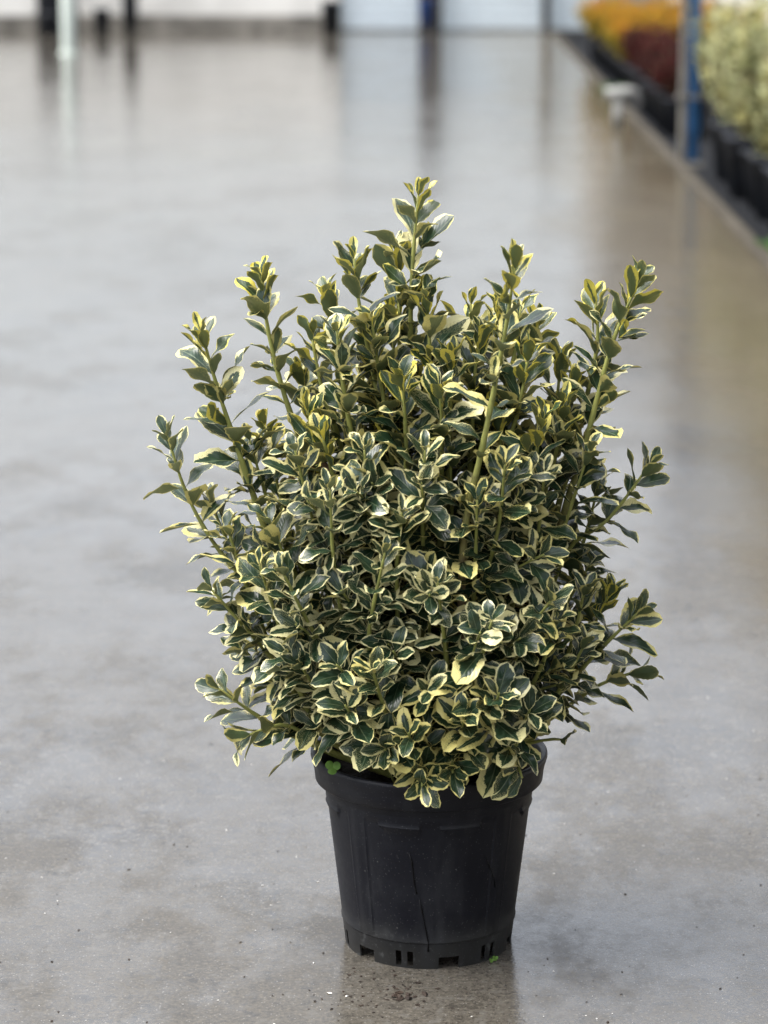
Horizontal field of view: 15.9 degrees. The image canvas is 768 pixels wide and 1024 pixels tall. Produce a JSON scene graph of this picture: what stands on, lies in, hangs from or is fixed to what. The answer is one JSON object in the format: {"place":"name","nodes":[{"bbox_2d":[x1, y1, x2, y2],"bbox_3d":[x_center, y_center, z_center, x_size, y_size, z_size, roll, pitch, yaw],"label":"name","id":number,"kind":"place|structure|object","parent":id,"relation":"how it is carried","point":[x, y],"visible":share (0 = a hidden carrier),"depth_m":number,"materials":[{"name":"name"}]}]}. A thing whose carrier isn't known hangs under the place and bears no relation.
{"place":"outdoors","nodes":[
{"label":"outdoors","id":0,"kind":"place"},
{"bbox_2d":[0,0,767,1023],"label":"concrete yard","id":1,"kind":"structure","parent":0,"point":[158,190],"depth_m":6.07,"materials":[{"name":"grey concrete"}]},
{"bbox_2d":[35,0,78,34],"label":"black drum","id":2,"kind":"object","parent":1,"relation":"on","point":[48,13],"visible":0.71,"depth_m":26.77,"materials":[{"name":"plastic"}]},
{"bbox_2d":[59,0,78,53],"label":"bollard","id":3,"kind":"object","parent":1,"relation":"on","point":[68,25],"visible":1,"depth_m":23.66,"materials":[{"name":"white metal"}]},
{"bbox_2d":[93,8,109,34],"bbox_3d":[-2.760,-4.797,26.904,0.168,0.250,0.168,0,13,0],"label":"black pot","id":4,"kind":"object","parent":1,"relation":"on","point":[101,16],"visible":1,"depth_m":26.85,"materials":[{"name":"plastic"}]},
{"bbox_2d":[122,0,138,33],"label":"pot stack","id":5,"kind":"object","parent":1,"relation":"on","point":[130,11],"visible":1,"depth_m":27.03,"materials":[{"name":"black plastic"}]},
{"bbox_2d":[0,0,339,31],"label":"yard building","id":6,"kind":"structure","parent":1,"relation":"on","point":[220,16],"depth_m":27.47,"materials":[{"name":"white"}]},
{"bbox_2d":[341,0,417,30],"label":"slatted gate","id":7,"kind":"structure","parent":6,"relation":"attached to","point":[379,9],"depth_m":27.54,"materials":[{"name":"metal"}]},
{"bbox_2d":[550,0,595,30],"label":"slatted gate","id":8,"kind":"structure","parent":6,"relation":"attached to","point":[561,9],"depth_m":27.54,"materials":[{"name":"metal"}]},
{"bbox_2d":[321,0,341,33],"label":"black bin","id":9,"kind":"object","parent":1,"relation":"on","point":[331,9],"visible":1,"depth_m":26.97,"materials":[{"name":"plastic"}]},
{"bbox_2d":[5,667,754,1023],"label":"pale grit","id":10,"kind":"object","parent":1,"relation":"on","point":[317,881],"visible":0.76,"depth_m":3.68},
{"bbox_2d":[0,569,761,1023],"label":"soil crumbs","id":11,"kind":"object","parent":1,"relation":"on","point":[408,997],"visible":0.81,"depth_m":3.48,"materials":[{"name":"brown soil"}]},
{"bbox_2d":[143,176,669,968],"bbox_3d":[0.046,0.078,3.537,0.543,1.014,0.531,-11,17,-40],"label":"potted shrub","id":12,"kind":"object","parent":1,"relation":"on","point":[403,550],"visible":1,"depth_m":3.45,"materials":[{"name":"green plant"}]},
{"bbox_2d":[416,0,443,31],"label":"steel post","id":13,"kind":"object","parent":1,"relation":"on","point":[434,25],"visible":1,"depth_m":27.42,"materials":[{"name":"metal"}]},
{"bbox_2d":[417,0,431,24],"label":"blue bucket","id":14,"kind":"object","parent":13,"relation":"hanging from","point":[424,6],"visible":1,"depth_m":27.25,"materials":[{"name":"plastic"}]},
{"bbox_2d":[441,0,540,30],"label":"slatted gate","id":15,"kind":"structure","parent":13,"relation":"attached to","point":[490,9],"depth_m":27.54,"materials":[{"name":"metal"}]},
{"bbox_2d":[539,0,551,31],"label":"steel post","id":16,"kind":"object","parent":1,"relation":"on","point":[546,17],"visible":1,"depth_m":27.42,"materials":[{"name":"grey metal"}]},
{"bbox_2d":[605,86,642,128],"bbox_3d":[1.411,-2.379,16.173,0.221,0.250,0.074,0,13,0],"label":"water standpipe","id":17,"kind":"object","parent":1,"relation":"on","point":[617,96],"visible":1,"depth_m":16.14,"materials":[{"name":"white plastic"}]},
{"label":"ground","id":18,"kind":"structure","parent":0,"visible":0},
{"bbox_2d":[537,17,767,268],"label":"yard kerb","id":19,"kind":"structure","parent":18,"relation":"on","point":[734,224],"depth_m":13.44,"materials":[{"name":"concrete"}]},
{"bbox_2d":[540,0,767,243],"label":"weed membrane","id":20,"kind":"object","parent":18,"relation":"on","point":[577,42],"depth_m":15.41,"materials":[{"name":"grey fabric"}]},
{"bbox_2d":[575,0,606,58],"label":"orange yellow shrub","id":21,"kind":"object","parent":20,"relation":"on","point":[588,33],"visible":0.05,"depth_m":23.52,"materials":[{"name":"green plant"}]},
{"bbox_2d":[572,0,634,62],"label":"orange yellow shrub","id":22,"kind":"object","parent":20,"relation":"on","point":[591,42],"visible":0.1,"depth_m":23.05,"materials":[{"name":"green plant"}]},
{"bbox_2d":[577,0,642,65],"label":"orange yellow shrub","id":23,"kind":"object","parent":20,"relation":"on","point":[593,40],"visible":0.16,"depth_m":22.59,"materials":[{"name":"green plant"}]},
{"bbox_2d":[581,0,638,69],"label":"orange yellow shrub","id":24,"kind":"object","parent":20,"relation":"on","point":[599,43],"visible":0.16,"depth_m":22.11,"materials":[{"name":"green plant"}]},
{"bbox_2d":[583,3,644,72],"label":"orange yellow shrub","id":25,"kind":"object","parent":20,"relation":"on","point":[601,46],"visible":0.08,"depth_m":21.68,"materials":[{"name":"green plant"}]},
{"bbox_2d":[586,0,651,76],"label":"orange yellow shrub","id":26,"kind":"object","parent":20,"relation":"on","point":[607,18],"visible":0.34,"depth_m":21.19,"materials":[{"name":"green plant"}]},
{"bbox_2d":[599,12,658,84],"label":"orange yellow shrub","id":27,"kind":"object","parent":20,"relation":"on","point":[616,71],"visible":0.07,"depth_m":20.36,"materials":[{"name":"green plant"}]},
{"bbox_2d":[596,7,662,80],"bbox_3d":[1.850,-3.536,20.784,0.470,0.550,0.542,9,15,33],"label":"orange yellow shrub","id":28,"kind":"object","parent":20,"relation":"on","point":[612,66],"visible":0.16,"depth_m":20.77,"materials":[{"name":"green plant"}]},
{"bbox_2d":[601,13,672,86],"bbox_3d":[1.832,-3.344,19.942,0.539,0.547,0.467,-3,13,-15],"label":"orange yellow shrub","id":29,"kind":"object","parent":20,"relation":"on","point":[620,69],"visible":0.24,"depth_m":19.90,"materials":[{"name":"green plant"}]},
{"bbox_2d":[609,15,667,85],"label":"orange yellow shrub","id":30,"kind":"object","parent":20,"relation":"on","point":[615,35],"visible":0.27,"depth_m":19.45,"materials":[{"name":"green plant"}]},
{"bbox_2d":[618,18,680,105],"bbox_3d":[1.760,-3.000,18.341,0.487,0.579,0.430,-10,16,-37],"label":"red shrub","id":31,"kind":"object","parent":20,"relation":"on","point":[627,56],"visible":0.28,"depth_m":18.28,"materials":[{"name":"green plant"}]},
{"bbox_2d":[635,0,666,12],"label":"orange yellow shrub","id":32,"kind":"object","parent":20,"relation":"on","point":[647,5],"visible":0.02,"depth_m":23.54,"materials":[{"name":"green plant"}]},
{"bbox_2d":[624,21,679,110],"bbox_3d":[1.760,-2.911,17.935,0.405,0.583,0.446,5,14,21],"label":"red shrub","id":33,"kind":"object","parent":20,"relation":"on","point":[631,45],"visible":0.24,"depth_m":17.89,"materials":[{"name":"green plant"}]},
{"bbox_2d":[625,19,679,101],"bbox_3d":[1.810,-3.076,18.727,0.426,0.557,0.387,-4,13,-17],"label":"red shrub","id":34,"kind":"object","parent":20,"relation":"on","point":[629,80],"visible":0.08,"depth_m":18.70,"materials":[{"name":"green plant"}]},
{"bbox_2d":[628,0,681,13],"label":"orange yellow shrub","id":35,"kind":"object","parent":20,"relation":"on","point":[656,2],"visible":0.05,"depth_m":23.10,"materials":[{"name":"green plant"}]},
{"bbox_2d":[631,32,679,115],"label":"red shrub","id":36,"kind":"object","parent":20,"relation":"on","point":[635,58],"visible":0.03,"depth_m":17.57,"materials":[{"name":"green plant"}]},
{"bbox_2d":[635,39,678,125],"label":"red shrub","id":37,"kind":"object","parent":20,"relation":"on","point":[644,64],"visible":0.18,"depth_m":16.79,"materials":[{"name":"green plant"}]},
{"bbox_2d":[636,28,679,120],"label":"red shrub","id":38,"kind":"object","parent":20,"relation":"on","point":[647,83],"visible":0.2,"depth_m":17.14,"materials":[{"name":"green plant"}]},
{"bbox_2d":[635,0,681,16],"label":"orange yellow shrub","id":39,"kind":"object","parent":20,"relation":"on","point":[661,7],"visible":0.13,"depth_m":22.14,"materials":[{"name":"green plant"}]},
{"bbox_2d":[642,2,680,23],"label":"orange yellow shrub","id":40,"kind":"object","parent":20,"relation":"on","point":[667,5],"visible":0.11,"depth_m":21.75,"materials":[{"name":"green plant"}]},
{"bbox_2d":[646,1,677,18],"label":"orange yellow shrub","id":41,"kind":"object","parent":20,"relation":"on","point":[656,7],"visible":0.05,"depth_m":22.64,"materials":[{"name":"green plant"}]},
{"bbox_2d":[653,9,681,26],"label":"orange yellow shrub","id":42,"kind":"object","parent":20,"relation":"on","point":[668,22],"visible":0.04,"depth_m":20.91,"materials":[{"name":"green plant"}]},
{"bbox_2d":[643,0,708,25],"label":"orange yellow shrub","id":43,"kind":"object","parent":20,"relation":"on","point":[677,7],"visible":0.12,"depth_m":21.33,"materials":[{"name":"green plant"}]},
{"bbox_2d":[644,30,714,131],"bbox_3d":[1.776,-2.570,16.369,0.464,0.606,0.421,3,13,12],"label":"red shrub","id":44,"kind":"object","parent":20,"relation":"on","point":[658,93],"visible":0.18,"depth_m":16.35,"materials":[{"name":"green plant"}]},
{"bbox_2d":[646,46,715,138],"bbox_3d":[1.736,-2.450,16.017,0.443,0.527,0.391,-1,13,-3],"label":"red shrub","id":45,"kind":"object","parent":20,"relation":"on","point":[670,102],"visible":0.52,"depth_m":15.96,"materials":[{"name":"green plant"}]},
{"bbox_2d":[654,9,712,37],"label":"orange yellow shrub","id":46,"kind":"object","parent":20,"relation":"on","point":[678,17],"visible":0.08,"depth_m":20.45,"materials":[{"name":"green plant"}]},
{"bbox_2d":[665,16,707,46],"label":"orange yellow shrub","id":47,"kind":"object","parent":20,"relation":"on","point":[703,27],"visible":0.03,"depth_m":20.00,"materials":[{"name":"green plant"}]},
{"bbox_2d":[676,0,703,166],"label":"corner post","id":48,"kind":"object","parent":20,"relation":"on","point":[689,96],"visible":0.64,"depth_m":14.25,"materials":[{"name":"metal"}]},
{"bbox_2d":[670,19,732,90],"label":"orange yellow shrub","id":49,"kind":"object","parent":20,"relation":"on","point":[705,43],"visible":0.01,"depth_m":19.48,"materials":[{"name":"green plant"}]},
{"bbox_2d":[703,0,719,19],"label":"orange yellow shrub","id":50,"kind":"object","parent":20,"relation":"on","point":[709,3],"visible":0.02,"depth_m":22.28,"materials":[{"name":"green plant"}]},
{"bbox_2d":[702,7,743,22],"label":"orange yellow shrub","id":51,"kind":"object","parent":20,"relation":"on","point":[706,13],"visible":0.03,"depth_m":21.02,"materials":[{"name":"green plant"}]},
{"bbox_2d":[687,0,767,181],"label":"variegated shrub","id":52,"kind":"object","parent":20,"relation":"on","point":[716,125],"visible":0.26,"depth_m":13.54,"materials":[{"name":"green plant"}]},
{"bbox_2d":[700,0,766,189],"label":"variegated shrub","id":53,"kind":"object","parent":20,"relation":"on","point":[727,129],"visible":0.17,"depth_m":13.13,"materials":[{"name":"green plant"}]},
{"bbox_2d":[703,0,767,200],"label":"variegated shrub","id":54,"kind":"object","parent":20,"relation":"on","point":[736,142],"visible":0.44,"depth_m":12.72,"materials":[{"name":"green plant"}]},
{"bbox_2d":[719,8,760,34],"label":"orange yellow shrub","id":55,"kind":"object","parent":20,"relation":"on","point":[741,19],"visible":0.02,"depth_m":20.08,"materials":[{"name":"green plant"}]},
{"bbox_2d":[728,6,767,220],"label":"variegated shrub","id":56,"kind":"object","parent":20,"relation":"on","point":[751,62],"visible":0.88,"depth_m":11.90,"materials":[{"name":"green plant"}]},
{"bbox_2d":[734,29,767,209],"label":"variegated shrub","id":57,"kind":"object","parent":20,"relation":"on","point":[746,152],"visible":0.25,"depth_m":12.37,"materials":[{"name":"green plant"}]},
{"bbox_2d":[754,239,767,248],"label":"weed tuft","id":58,"kind":"object","parent":20,"relation":"on","point":[760,242],"visible":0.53,"depth_m":10.84,"materials":[{"name":"green plant"}]},
{"bbox_2d":[755,41,767,209],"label":"variegated shrub","id":59,"kind":"object","parent":20,"relation":"on","point":[765,167],"visible":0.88,"depth_m":11.51,"materials":[{"name":"green plant"}]},
{"bbox_2d":[759,27,767,112],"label":"variegated shrub","id":60,"kind":"object","parent":20,"relation":"on","point":[766,37],"visible":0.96,"depth_m":11.22,"materials":[{"name":"green plant"}]}
]}

